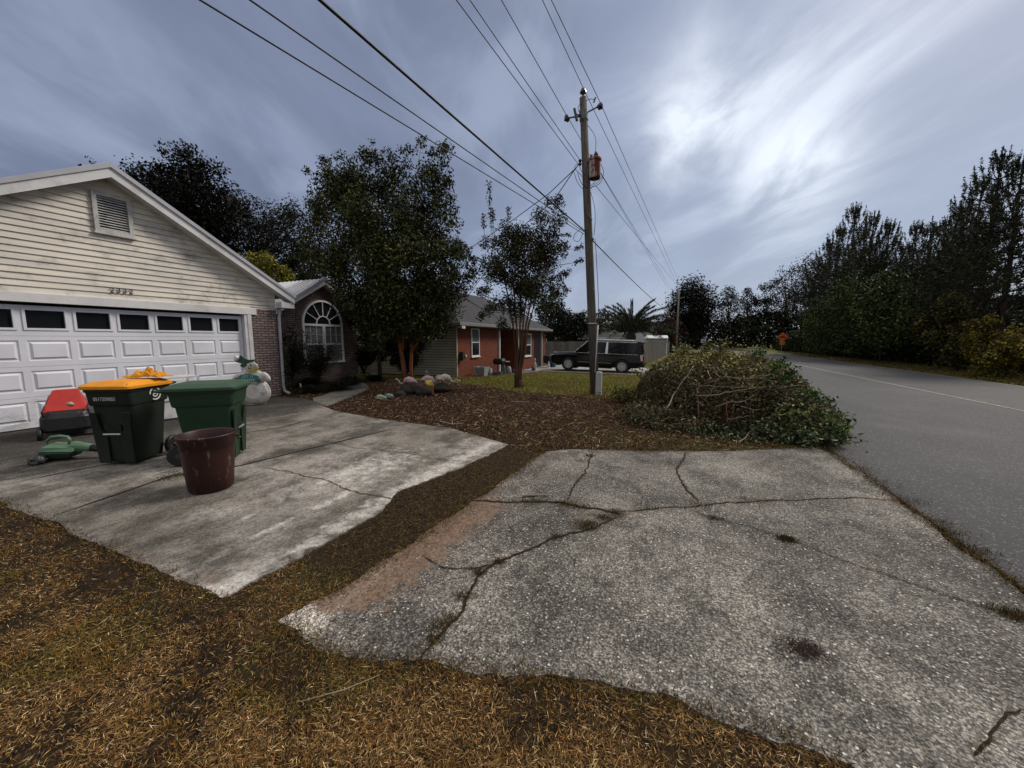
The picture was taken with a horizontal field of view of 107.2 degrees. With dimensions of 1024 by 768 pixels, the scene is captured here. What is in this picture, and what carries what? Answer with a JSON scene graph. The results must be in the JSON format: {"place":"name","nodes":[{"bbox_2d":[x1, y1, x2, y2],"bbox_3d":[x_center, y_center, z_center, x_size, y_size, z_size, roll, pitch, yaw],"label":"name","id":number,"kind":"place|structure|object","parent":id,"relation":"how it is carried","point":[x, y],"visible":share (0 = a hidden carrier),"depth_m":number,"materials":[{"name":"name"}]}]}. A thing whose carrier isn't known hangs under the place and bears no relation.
{"place":"outdoors","nodes":[
{"label":"outdoors","id":0,"kind":"place"},
{"bbox_2d":[0,396,507,599],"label":"driveway","id":1,"kind":"structure","parent":0,"point":[255,526],"depth_m":4.02,"materials":[{"name":"concrete"}]},
{"bbox_2d":[26,455,49,465],"bbox_3d":[-6.069,0.984,4.845,0.207,0.168,0.221,-2,7,-18],"label":"plastic bag","id":2,"kind":"object","parent":1,"relation":"on","point":[37,459],"visible":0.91,"depth_m":4.79,"materials":[{"name":"grey plastic"}]},
{"bbox_2d":[36,388,93,440],"bbox_3d":[-7.516,0.465,6.398,1.082,0.760,0.652,6,9,43],"label":"lawn mower","id":3,"kind":"object","parent":1,"relation":"on","point":[57,414],"visible":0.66,"depth_m":6.13,"materials":[{"name":"red plastic"}]},
{"bbox_2d":[37,435,97,459],"bbox_3d":[-5.652,0.833,5.065,1.120,0.347,0.245,-1,7,-10],"label":"leaf blower","id":4,"kind":"object","parent":1,"relation":"on","point":[56,450],"visible":0.81,"depth_m":4.96,"materials":[{"name":"green plastic"}]},
{"bbox_2d":[78,378,176,462],"bbox_3d":[-4.977,0.459,4.993,0.599,1.059,0.783,0,7,-3],"label":"trash cart","id":5,"kind":"object","parent":1,"relation":"on","point":[126,417],"visible":0.99,"depth_m":4.73,"materials":[{"name":"black plastic"}]},
{"bbox_2d":[123,367,173,377],"bbox_3d":[-4.900,-0.164,5.073,0.523,0.135,0.297,1,7,6],"label":"yellow cloth","id":6,"kind":"object","parent":5,"relation":"on","point":[149,372],"visible":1,"depth_m":5.01,"materials":[{"name":"fabric"}]},
{"bbox_2d":[153,379,250,465],"bbox_3d":[-4.025,0.475,5.006,0.871,1.029,0.655,-2,7,-19],"label":"trash cart","id":7,"kind":"object","parent":1,"relation":"on","point":[199,404],"visible":0.72,"depth_m":4.77,"materials":[{"name":"green plastic"}]},
{"bbox_2d":[170,427,240,493],"bbox_3d":[-3.216,0.811,4.011,0.522,0.600,0.555,2,7,13],"label":"maroon bin","id":8,"kind":"object","parent":1,"relation":"on","point":[207,457],"visible":1,"depth_m":3.86,"materials":[{"name":"plastic"}]},
{"bbox_2d":[56,429,389,514],"bbox_3d":[-3.279,0.974,5.173,0.411,0.011,3.939,4,8,31],"label":"driveway joint","id":9,"kind":"object","parent":1,"relation":"on","point":[182,473],"visible":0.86,"depth_m":4.41,"materials":[{"name":"concrete"}]},
{"bbox_2d":[232,355,270,404],"bbox_3d":[-6.351,-0.086,9.190,0.935,1.235,0.228,0,7,0],"label":"snowman decoration","id":10,"kind":"object","parent":1,"relation":"on","point":[258,390],"visible":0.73,"depth_m":9.16,"materials":[{"name":"white paint"}]},
{"bbox_2d":[0,399,1007,765],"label":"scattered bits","id":11,"kind":"object","parent":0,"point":[540,543],"visible":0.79,"depth_m":2.92,"materials":[{"name":"brown plant"}]},
{"bbox_2d":[0,340,1023,767],"bbox_3d":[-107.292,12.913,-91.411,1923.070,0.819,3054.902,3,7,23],"label":"ground","id":12,"kind":"structure","parent":0,"point":[112,572],"depth_m":1.81,"materials":[{"name":"soil"}]},
{"bbox_2d":[78,138,253,258],"bbox_3d":[-24.842,-9.589,28.529,11.236,16.289,6.940,3,7,23],"label":"oak tree","id":13,"kind":"object","parent":12,"relation":"on","point":[187,190],"visible":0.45,"depth_m":26.39,"materials":[{"name":"green plant"}]},
{"bbox_2d":[0,162,358,432],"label":"house","id":14,"kind":"structure","parent":12,"relation":"on","point":[109,271],"depth_m":7.66,"materials":[{"name":"wood"}]},
{"bbox_2d":[0,304,244,432],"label":"garage door","id":15,"kind":"structure","parent":14,"relation":"in","point":[44,349],"depth_m":7.38,"materials":[{"name":"metal"}]},
{"bbox_2d":[280,342,292,393],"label":"climbing vine","id":16,"kind":"object","parent":14,"relation":"attached to","point":[287,365],"visible":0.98,"depth_m":10.87,"materials":[{"name":"green plant"}]},
{"bbox_2d":[302,300,344,364],"bbox_3d":[-7.166,-1.981,14.383,0.069,2.370,1.820,3,7,23],"label":"arched window","id":17,"kind":"structure","parent":14,"relation":"in","point":[328,325],"depth_m":14.36,"materials":[{"name":"white glass"}]},
{"bbox_2d":[237,249,295,282],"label":"young tree","id":18,"kind":"object","parent":12,"relation":"on","point":[265,263],"visible":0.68,"depth_m":20.19,"materials":[{"name":"green plant"}]},
{"bbox_2d":[220,180,337,279],"bbox_3d":[-19.122,-9.344,31.338,12.464,15.137,5.883,3,7,23],"label":"oak tree","id":19,"kind":"object","parent":12,"relation":"on","point":[292,218],"visible":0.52,"depth_m":30.37,"materials":[{"name":"green plant"}]},
{"bbox_2d":[277,322,317,387],"bbox_3d":[-7.335,-0.940,12.322,1.556,2.214,1.502,0,7,1],"label":"shrub","id":20,"kind":"object","parent":12,"relation":"on","point":[295,355],"visible":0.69,"depth_m":12.31,"materials":[{"name":"green plant"}]},
{"bbox_2d":[277,251,320,281],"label":"young tree","id":21,"kind":"object","parent":12,"relation":"on","point":[293,262],"visible":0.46,"depth_m":21.74,"materials":[{"name":"green plant"}]},
{"bbox_2d":[296,339,343,378],"bbox_3d":[-6.826,-0.821,13.400,1.746,1.729,1.430,3,7,23],"label":"shrub","id":22,"kind":"object","parent":12,"relation":"on","point":[316,368],"visible":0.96,"depth_m":13.25,"materials":[{"name":"green plant"}]},
{"bbox_2d":[313,383,368,406],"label":"front walk","id":23,"kind":"structure","parent":12,"relation":"on","point":[329,399],"depth_m":10.97,"materials":[{"name":"concrete"}]},
{"bbox_2d":[324,381,357,389],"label":"strappy plant","id":24,"kind":"object","parent":12,"relation":"on","point":[337,385],"visible":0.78,"depth_m":11.88,"materials":[{"name":"green plant"}]},
{"bbox_2d":[0,524,729,767],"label":"grass tufts","id":25,"kind":"object","parent":12,"relation":"on","point":[186,682],"visible":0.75,"depth_m":1.67,"materials":[{"name":"plant"}]},
{"bbox_2d":[168,436,599,707],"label":"strip clippings","id":26,"kind":"object","parent":12,"relation":"on","point":[361,548],"visible":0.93,"depth_m":2.68,"materials":[{"name":"brown plant"}]},
{"bbox_2d":[295,134,476,384],"bbox_3d":[-4.475,-4.371,13.691,6.516,9.451,4.703,3,7,23],"label":"crape myrtle tree","id":27,"kind":"object","parent":12,"relation":"on","point":[383,257],"visible":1,"depth_m":13.03,"materials":[{"name":"green plant"}]},
{"bbox_2d":[344,293,446,375],"bbox_3d":[-4.784,-2.256,15.704,4.338,4.764,2.790,3,7,23],"label":"bush","id":28,"kind":"object","parent":12,"relation":"on","point":[365,356],"visible":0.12,"depth_m":15.43,"materials":[{"name":"green plant"}]},
{"bbox_2d":[387,348,424,373],"bbox_3d":[-4.746,-1.013,16.680,1.800,1.442,1.724,3,7,23],"label":"shrub","id":29,"kind":"object","parent":12,"relation":"on","point":[399,369],"visible":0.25,"depth_m":16.43,"materials":[{"name":"green plant"}]},
{"bbox_2d":[399,383,420,394],"bbox_3d":[-3.047,0.168,11.364,0.656,0.404,0.681,-2,7,-14],"label":"rock","id":30,"kind":"object","parent":12,"relation":"on","point":[409,388],"visible":0.61,"depth_m":11.13,"materials":[{"name":"stone"}]},
{"bbox_2d":[398,342,431,373],"bbox_3d":[-4.564,-1.417,16.664,2.070,2.282,2.068,3,7,23],"label":"shrub","id":31,"kind":"object","parent":12,"relation":"on","point":[416,356],"visible":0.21,"depth_m":16.65,"materials":[{"name":"green plant"}]},
{"bbox_2d":[415,386,434,396],"bbox_3d":[-2.519,0.228,10.892,0.547,0.357,0.500,1,7,11],"label":"rock","id":32,"kind":"object","parent":12,"relation":"on","point":[422,391],"visible":0.84,"depth_m":10.69,"materials":[{"name":"stone"}]},
{"bbox_2d":[0,506,863,767],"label":"dry grass clippings","id":33,"kind":"object","parent":12,"relation":"on","point":[383,739],"visible":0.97,"depth_m":1.60,"materials":[{"name":"brown plant"}]},
{"bbox_2d":[434,383,451,393],"bbox_3d":[-2.143,0.156,11.598,0.584,0.405,0.593,-3,7,-20],"label":"rock","id":34,"kind":"object","parent":12,"relation":"on","point":[442,387],"visible":0.81,"depth_m":11.40,"materials":[{"name":"stone"}]},
{"bbox_2d":[435,374,461,381],"bbox_3d":[-1.944,-0.185,11.520,0.861,0.270,0.210,1,7,5],"label":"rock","id":35,"kind":"object","parent":12,"relation":"on","point":[444,377],"visible":1,"depth_m":11.46,"materials":[{"name":"stone"}]},
{"bbox_2d":[358,293,552,376],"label":"brick house","id":36,"kind":"structure","parent":12,"relation":"on","point":[484,342],"depth_m":19.26,"materials":[{"name":"orange"}]},
{"bbox_2d":[471,328,480,357],"bbox_3d":[-1.819,-2.057,18.906,0.080,1.430,0.900,3,7,23],"label":"window","id":37,"kind":"structure","parent":36,"relation":"in","point":[475,333],"depth_m":18.91,"materials":[{"name":"white glass"}]},
{"bbox_2d":[534,332,539,366],"bbox_3d":[1.673,-2.460,27.394,0.320,2.600,1.150,3,7,23],"label":"side door","id":38,"kind":"structure","parent":36,"relation":"in","point":[536,334],"depth_m":27.34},
{"bbox_2d":[474,366,488,375],"bbox_3d":[-1.481,-0.624,18.577,0.620,0.481,0.580,3,7,23],"label":"planter","id":39,"kind":"object","parent":12,"relation":"on","point":[481,370],"visible":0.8,"depth_m":18.40,"materials":[{"name":"grey concrete"}]},
{"bbox_2d":[493,358,509,373],"bbox_3d":[-0.577,-0.955,20.377,0.620,0.862,0.950,3,7,23],"label":"grill","id":40,"kind":"object","parent":12,"relation":"on","point":[499,361],"visible":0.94,"depth_m":19.98,"materials":[{"name":"black metal"}]},
{"bbox_2d":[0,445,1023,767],"bbox_3d":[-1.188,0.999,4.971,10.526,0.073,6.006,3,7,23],"label":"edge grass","id":41,"kind":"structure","parent":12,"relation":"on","point":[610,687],"depth_m":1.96,"materials":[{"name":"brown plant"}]},
{"bbox_2d":[455,180,583,387],"bbox_3d":[0.267,-3.315,13.079,4.111,7.292,2.922,3,7,23],"label":"crape myrtle tree","id":42,"kind":"object","parent":12,"relation":"on","point":[521,285],"visible":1,"depth_m":12.74,"materials":[{"name":"green plant"}]},
{"bbox_2d":[281,379,780,451],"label":"leaf litter","id":43,"kind":"object","parent":12,"relation":"on","point":[480,420],"visible":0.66,"depth_m":7.94,"materials":[{"name":"brown plant"}]},
{"bbox_2d":[415,363,651,399],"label":"lawn","id":44,"kind":"structure","parent":12,"relation":"on","point":[494,381],"depth_m":14.87,"materials":[{"name":"green plant"}]},
{"bbox_2d":[528,286,566,341],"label":"young tree","id":45,"kind":"object","parent":12,"relation":"on","point":[544,300],"visible":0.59,"depth_m":37.62,"materials":[{"name":"green plant"}]},
{"bbox_2d":[545,307,603,350],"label":"tree","id":46,"kind":"object","parent":12,"relation":"on","point":[573,325],"visible":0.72,"depth_m":36.05,"materials":[{"name":"green plant"}]},
{"bbox_2d":[564,87,603,395],"bbox_3d":[2.043,-3.788,10.855,1.177,8.853,0.452,2,7,16],"label":"utility pole","id":47,"kind":"object","parent":12,"relation":"on","point":[591,167],"visible":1,"depth_m":10.68,"materials":[{"name":"brown wood"}]},
{"bbox_2d":[199,0,583,233],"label":"telephone cable","id":48,"kind":"object","parent":47,"relation":"attached to","point":[235,21],"visible":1,"depth_m":4.53,"materials":[{"name":"black rubber"}]},
{"bbox_2d":[249,0,583,231],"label":"telephone cable","id":49,"kind":"object","parent":47,"relation":"attached to","point":[282,22],"visible":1,"depth_m":4.62,"materials":[{"name":"black rubber"}]},
{"bbox_2d":[318,0,584,230],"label":"telephone cable","id":50,"kind":"object","parent":47,"relation":"attached to","point":[349,25],"visible":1,"depth_m":4.63,"materials":[{"name":"black rubber"}]},
{"bbox_2d":[456,0,578,164],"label":"power line","id":51,"kind":"object","parent":47,"relation":"attached to","point":[511,74],"visible":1,"depth_m":6.87,"materials":[{"name":"metal"}]},
{"bbox_2d":[470,0,579,159],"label":"power line","id":52,"kind":"object","parent":47,"relation":"attached to","point":[519,72],"visible":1,"depth_m":7.00,"materials":[{"name":"metal"}]},
{"bbox_2d":[501,0,664,282],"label":"power line","id":53,"kind":"object","parent":47,"relation":"attached to","point":[558,100],"visible":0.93,"depth_m":9.07,"materials":[{"name":"metal"}]},
{"bbox_2d":[542,0,671,272],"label":"power line","id":54,"kind":"object","parent":47,"relation":"attached to","point":[592,107],"visible":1,"depth_m":10.89,"materials":[{"name":"metal"}]},
{"bbox_2d":[551,0,676,276],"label":"power line","id":55,"kind":"object","parent":47,"relation":"attached to","point":[599,101],"visible":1,"depth_m":9.91,"materials":[{"name":"metal"}]},
{"bbox_2d":[555,328,625,350],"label":"bungalow","id":56,"kind":"object","parent":12,"relation":"on","point":[603,335],"visible":0.14,"depth_m":43.04,"materials":[{"name":"grey"}]},
{"bbox_2d":[595,371,601,396],"bbox_3d":[2.505,-0.002,10.905,0.180,0.715,0.180,3,7,23],"label":"utility pedestal","id":57,"kind":"object","parent":12,"relation":"on","point":[598,387],"visible":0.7,"depth_m":10.84,"materials":[{"name":"grey paint"}]},
{"bbox_2d":[545,341,669,362],"bbox_3d":[15.105,-3.670,40.586,28.059,1.917,8.543,-7,9,-44],"label":"board fence","id":58,"kind":"object","parent":12,"relation":"on","point":[653,350],"visible":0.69,"depth_m":33.34,"materials":[{"name":"grey wood"}]},
{"bbox_2d":[587,383,638,404],"bbox_3d":[3.034,0.277,9.792,1.803,0.714,1.528,-2,7,-19],"label":"cut branch","id":59,"kind":"object","parent":12,"relation":"on","point":[621,395],"visible":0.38,"depth_m":9.71,"materials":[{"name":"green plant"}]},
{"bbox_2d":[585,298,691,342],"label":"palm tree","id":60,"kind":"object","parent":12,"relation":"on","point":[629,326],"visible":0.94,"depth_m":37.05,"materials":[{"name":"green plant"}]},
{"bbox_2d":[279,447,1023,767],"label":"driveway apron","id":61,"kind":"object","parent":12,"relation":"on","point":[939,664],"visible":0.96,"depth_m":2.28,"materials":[{"name":"grey concrete"}]},
{"bbox_2d":[283,452,572,643],"bbox_3d":[-0.117,1.158,3.649,0.722,0.031,3.791,4,8,28],"label":"apron debris","id":62,"kind":"object","parent":61,"relation":"on","point":[422,554],"visible":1,"depth_m":2.71,"materials":[{"name":"brown plant"}]},
{"bbox_2d":[419,516,618,657],"bbox_3d":[0.142,1.267,2.753,0.321,0.006,2.119,6,9,43],"label":"apron crack","id":63,"kind":"object","parent":61,"relation":"on","point":[471,589],"visible":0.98,"depth_m":2.56,"materials":[{"name":"soil"}]},
{"bbox_2d":[465,500,614,512],"bbox_3d":[0.276,1.160,3.661,1.483,0.004,0.184,1,7,11],"label":"apron crack","id":64,"kind":"object","parent":61,"relation":"on","point":[539,501],"visible":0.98,"depth_m":3.71,"materials":[{"name":"concrete"}]},
{"bbox_2d":[149,453,1023,644],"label":"crack grass","id":65,"kind":"structure","parent":61,"relation":"on","point":[1004,610],"depth_m":3.06,"materials":[{"name":"green plant"}]},
{"bbox_2d":[412,450,1023,760],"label":"crack debris","id":66,"kind":"object","parent":61,"relation":"on","point":[777,535],"visible":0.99,"depth_m":2.42,"materials":[{"name":"brown plant"}]},
{"bbox_2d":[618,497,892,511],"bbox_3d":[2.397,1.162,3.680,2.950,0.006,0.129,-1,7,-5],"label":"apron crack","id":67,"kind":"object","parent":61,"relation":"on","point":[749,501],"visible":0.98,"depth_m":3.71,"materials":[{"name":"concrete"}]},
{"bbox_2d":[763,631,842,667],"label":"mud crumbs","id":68,"kind":"object","parent":61,"relation":"on","point":[796,648],"visible":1,"depth_m":1.93,"materials":[{"name":"brown soil"}]},
{"bbox_2d":[693,510,1005,613],"bbox_3d":[2.293,1.254,2.874,0.095,0.004,1.919,-6,9,-42],"label":"apron crack","id":69,"kind":"object","parent":61,"relation":"on","point":[866,568],"visible":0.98,"depth_m":2.60,"materials":[{"name":"soil"}]},
{"bbox_2d":[974,709,1023,755],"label":"apron crack","id":70,"kind":"object","parent":61,"relation":"on","point":[991,732],"visible":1,"depth_m":1.54,"materials":[{"name":"soil"}]},
{"bbox_2d":[644,335,667,355],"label":"shed","id":71,"kind":"structure","parent":12,"relation":"on","point":[650,338],"depth_m":48.46,"materials":[{"name":"white metal"}]},
{"bbox_2d":[469,416,871,474],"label":"verge grass","id":72,"kind":"structure","parent":12,"relation":"on","point":[547,433],"depth_m":6.25,"materials":[{"name":"brown plant"}]},
{"bbox_2d":[654,312,687,351],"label":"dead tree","id":73,"kind":"object","parent":12,"relation":"on","point":[671,337],"visible":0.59,"depth_m":59.64,"materials":[{"name":"brown plant"}]},
{"bbox_2d":[672,289,684,352],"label":"utility pole","id":74,"kind":"object","parent":12,"relation":"on","point":[678,298],"visible":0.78,"depth_m":50.60,"materials":[{"name":"brown wood"}]},
{"bbox_2d":[535,307,837,347],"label":"wood","id":75,"kind":"object","parent":12,"relation":"on","point":[743,336],"visible":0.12,"depth_m":80.80,"materials":[{"name":"green plant"}]},
{"bbox_2d":[662,270,731,348],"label":"oak tree","id":76,"kind":"object","parent":12,"relation":"on","point":[699,302],"visible":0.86,"depth_m":72.28,"materials":[{"name":"green plant"}]},
{"bbox_2d":[717,285,743,347],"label":"pine","id":77,"kind":"object","parent":12,"relation":"on","point":[733,297],"visible":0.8,"depth_m":83.71,"materials":[{"name":"green plant"}]},
{"bbox_2d":[610,337,868,452],"bbox_3d":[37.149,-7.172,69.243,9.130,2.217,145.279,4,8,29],"label":"brush heap","id":78,"kind":"object","parent":12,"relation":"on","point":[727,391],"visible":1,"depth_m":6.67,"materials":[{"name":"green plant"}]},
{"bbox_2d":[737,287,762,344],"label":"pine","id":79,"kind":"object","parent":12,"relation":"on","point":[746,305],"visible":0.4,"depth_m":89.19,"materials":[{"name":"green plant"}]},
{"bbox_2d":[747,277,781,344],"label":"pine","id":80,"kind":"object","parent":12,"relation":"on","point":[762,302],"visible":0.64,"depth_m":81.37,"materials":[{"name":"green plant"}]},
{"bbox_2d":[771,335,794,351],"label":"bush","id":81,"kind":"object","parent":12,"relation":"on","point":[778,347],"visible":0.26,"depth_m":57.09,"materials":[{"name":"green plant"}]},
{"bbox_2d":[768,262,807,329],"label":"pine","id":82,"kind":"object","parent":12,"relation":"on","point":[782,304],"visible":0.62,"depth_m":75.55,"materials":[{"name":"green plant"}]},
{"bbox_2d":[784,248,830,328],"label":"pine","id":83,"kind":"object","parent":12,"relation":"on","point":[801,289],"visible":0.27,"depth_m":68.24,"materials":[{"name":"green plant"}]},
{"bbox_2d":[785,239,848,332],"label":"pine tree","id":84,"kind":"object","parent":12,"relation":"on","point":[817,275],"visible":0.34,"depth_m":43.59,"materials":[{"name":"green plant"}]},
{"bbox_2d":[796,224,850,325],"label":"pine tree","id":85,"kind":"object","parent":12,"relation":"on","point":[837,234],"visible":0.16,"depth_m":44.33,"materials":[{"name":"green plant"}]},
{"bbox_2d":[793,201,888,328],"bbox_3d":[33.744,-10.216,38.750,8.085,15.992,7.385,-6,9,-43],"label":"pine tree","id":86,"kind":"object","parent":12,"relation":"on","point":[857,211],"visible":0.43,"depth_m":38.03,"materials":[{"name":"green plant"}]},
{"bbox_2d":[811,210,911,337],"bbox_3d":[31.017,-8.285,33.054,7.185,13.362,7.020,-5,8,-35],"label":"pine tree","id":87,"kind":"object","parent":12,"relation":"on","point":[875,220],"visible":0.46,"depth_m":32.53,"materials":[{"name":"green plant"}]},
{"bbox_2d":[796,265,943,361],"bbox_3d":[29.416,-5.626,32.390,6.537,7.723,23.477,3,7,23],"label":"bush","id":88,"kind":"object","parent":12,"relation":"on","point":[872,320],"visible":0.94,"depth_m":28.12,"materials":[{"name":"green plant"}]},
{"bbox_2d":[841,219,913,318],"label":"pine tree","id":89,"kind":"object","parent":12,"relation":"on","point":[888,229],"visible":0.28,"depth_m":31.38,"materials":[{"name":"green plant"}]},
{"bbox_2d":[779,309,1023,373],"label":"roadside wood","id":90,"kind":"object","parent":12,"relation":"on","point":[922,356],"visible":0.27,"depth_m":27.71,"materials":[{"name":"green plant"}]},
{"bbox_2d":[878,219,945,332],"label":"pine tree","id":91,"kind":"object","parent":12,"relation":"on","point":[896,264],"visible":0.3,"depth_m":27.55,"materials":[{"name":"green plant"}]},
{"bbox_2d":[890,221,941,308],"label":"pine tree","id":92,"kind":"object","parent":12,"relation":"on","point":[928,234],"visible":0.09,"depth_m":29.66,"materials":[{"name":"green plant"}]},
{"bbox_2d":[888,215,977,331],"bbox_3d":[29.197,-6.019,25.569,4.837,10.475,5.296,-1,7,-6],"label":"pine tree","id":93,"kind":"object","parent":12,"relation":"on","point":[932,239],"visible":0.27,"depth_m":25.26,"materials":[{"name":"green plant"}]},
{"bbox_2d":[909,290,997,369],"bbox_3d":[23.608,-2.760,20.302,3.484,4.242,5.171,3,7,23],"label":"bush","id":94,"kind":"object","parent":12,"relation":"on","point":[946,331],"visible":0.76,"depth_m":19.46,"materials":[{"name":"green plant"}]},
{"bbox_2d":[892,144,1023,369],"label":"pine tree","id":95,"kind":"object","parent":12,"relation":"on","point":[1000,169],"visible":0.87,"depth_m":19.30,"materials":[{"name":"green plant"}]},
{"bbox_2d":[918,201,1002,313],"bbox_3d":[30.501,-6.708,26.222,4.360,11.762,4.738,2,7,17],"label":"pine tree","id":96,"kind":"object","parent":12,"relation":"on","point":[952,252],"visible":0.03,"depth_m":25.84,"materials":[{"name":"green plant"}]},
{"bbox_2d":[917,173,1023,315],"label":"pine tree","id":97,"kind":"object","parent":12,"relation":"on","point":[981,191],"visible":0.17,"depth_m":22.68,"materials":[{"name":"green plant"}]},
{"bbox_2d":[931,154,1023,366],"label":"pine tree","id":98,"kind":"object","parent":12,"relation":"on","point":[1009,267],"visible":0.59,"depth_m":19.18,"materials":[{"name":"green plant"}]},
{"bbox_2d":[957,312,1023,377],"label":"bush","id":99,"kind":"object","parent":12,"relation":"on","point":[1003,353],"visible":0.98,"depth_m":16.48,"materials":[{"name":"green plant"}]},
{"bbox_2d":[0,0,1023,339],"label":"sky","id":100,"kind":"structure","parent":0,"point":[746,132],"materials":[{"name":"grey"}]},
{"bbox_2d":[525,365,710,374],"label":"neighbour driveway","id":101,"kind":"structure","parent":0,"point":[558,368],"depth_m":24.58,"materials":[{"name":"concrete"}]},
{"bbox_2d":[551,339,646,372],"bbox_3d":[5.482,-1.849,24.012,5.810,1.987,2.520,5,8,23],"label":"parked car","id":102,"kind":"object","parent":101,"relation":"on","point":[621,356],"visible":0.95,"depth_m":22.83,"materials":[{"name":"black paint"}]},
{"bbox_2d":[669,349,1023,584],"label":"road","id":103,"kind":"structure","parent":0,"point":[961,460],"depth_m":5.86,"materials":[{"name":"grey asphalt"}]},
{"bbox_2d":[786,362,1023,410],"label":"road centre line","id":104,"kind":"object","parent":103,"relation":"on","point":[927,391],"visible":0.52,"depth_m":11.24,"materials":[{"name":"paint"}]},
{"bbox_2d":[821,445,1023,604],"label":"road edge litter","id":105,"kind":"object","parent":103,"relation":"on","point":[928,517],"visible":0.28,"depth_m":3.36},
{"bbox_2d":[777,352,1023,385],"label":"verge grass","id":106,"kind":"structure","parent":0,"point":[950,371],"depth_m":21.10,"materials":[{"name":"green plant"}]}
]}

